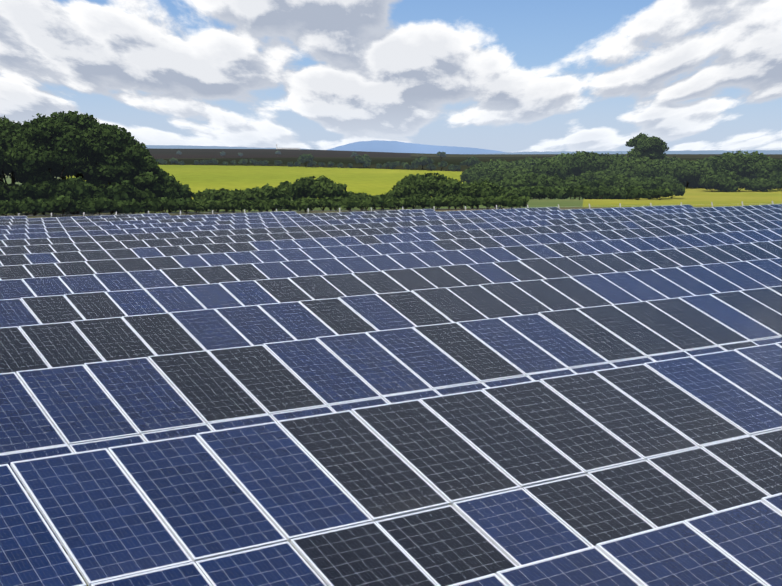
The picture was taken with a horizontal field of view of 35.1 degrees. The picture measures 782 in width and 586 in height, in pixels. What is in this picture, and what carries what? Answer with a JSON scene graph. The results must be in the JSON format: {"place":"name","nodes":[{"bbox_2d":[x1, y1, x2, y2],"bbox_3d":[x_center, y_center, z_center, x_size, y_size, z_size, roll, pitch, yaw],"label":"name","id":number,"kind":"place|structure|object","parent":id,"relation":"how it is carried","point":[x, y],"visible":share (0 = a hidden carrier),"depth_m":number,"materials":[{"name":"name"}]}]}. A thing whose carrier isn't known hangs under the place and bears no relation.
{"place":"outdoors","nodes":[
{"label":"outdoors","id":0,"kind":"place"},
{"bbox_2d":[143,145,315,149],"bbox_3d":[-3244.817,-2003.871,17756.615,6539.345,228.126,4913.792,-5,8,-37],"label":"ridge","id":1,"kind":"structure","parent":0,"point":[180,147],"depth_m":16677.80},
{"bbox_2d":[0,148,781,585],"bbox_3d":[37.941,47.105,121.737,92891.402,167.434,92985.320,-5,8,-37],"label":"ground","id":2,"kind":"structure","parent":0,"point":[356,178],"depth_m":551.88,"materials":[{"name":"plant"}]},
{"bbox_2d":[0,110,196,216],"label":"trees","id":3,"kind":"object","parent":2,"relation":"on","point":[73,142],"depth_m":147.26,"materials":[{"name":"green plant"}]},
{"bbox_2d":[25,252,478,577],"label":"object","id":4,"kind":"object","parent":2,"relation":"on","point":[68,555],"depth_m":11.69,"materials":[{"name":"silver metal"}]},
{"bbox_2d":[0,204,781,585],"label":"solar panels","id":5,"kind":"object","parent":4,"relation":"on","point":[546,396],"visible":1,"depth_m":17.11,"materials":[{"name":"blue glass"}]},
{"bbox_2d":[156,150,511,170],"bbox_3d":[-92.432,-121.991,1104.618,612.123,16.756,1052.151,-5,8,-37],"label":"hedgerow trees","id":6,"kind":"object","parent":2,"relation":"on","point":[365,159],"materials":[{"name":"green plant"}]},
{"bbox_2d":[185,172,529,213],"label":"valley hedge trees","id":7,"kind":"object","parent":2,"relation":"on","point":[411,190],"depth_m":154.23,"materials":[{"name":"green plant"}]},
{"bbox_2d":[18,201,773,216],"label":"perimeter fence","id":8,"kind":"object","parent":2,"relation":"on","point":[402,208],"visible":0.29,"depth_m":94.09,"materials":[{"name":"grey metal"}]},
{"bbox_2d":[460,132,781,199],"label":"trees","id":9,"kind":"object","parent":2,"relation":"on","point":[591,175],"materials":[{"name":"green plant"}]},
{"bbox_2d":[0,0,781,152],"label":"sky","id":10,"kind":"structure","parent":0,"point":[512,76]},
{"bbox_2d":[328,140,505,153],"bbox_3d":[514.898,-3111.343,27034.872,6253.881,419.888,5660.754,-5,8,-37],"label":"mountain","id":11,"kind":"structure","parent":0,"point":[385,146],"depth_m":25810.70,"materials":[{"name":"blue"}]},
{"bbox_2d":[489,150,781,153],"bbox_3d":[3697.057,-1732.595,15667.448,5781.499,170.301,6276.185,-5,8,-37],"label":"ridge","id":12,"kind":"structure","parent":0,"point":[694,152],"depth_m":14519.25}
]}

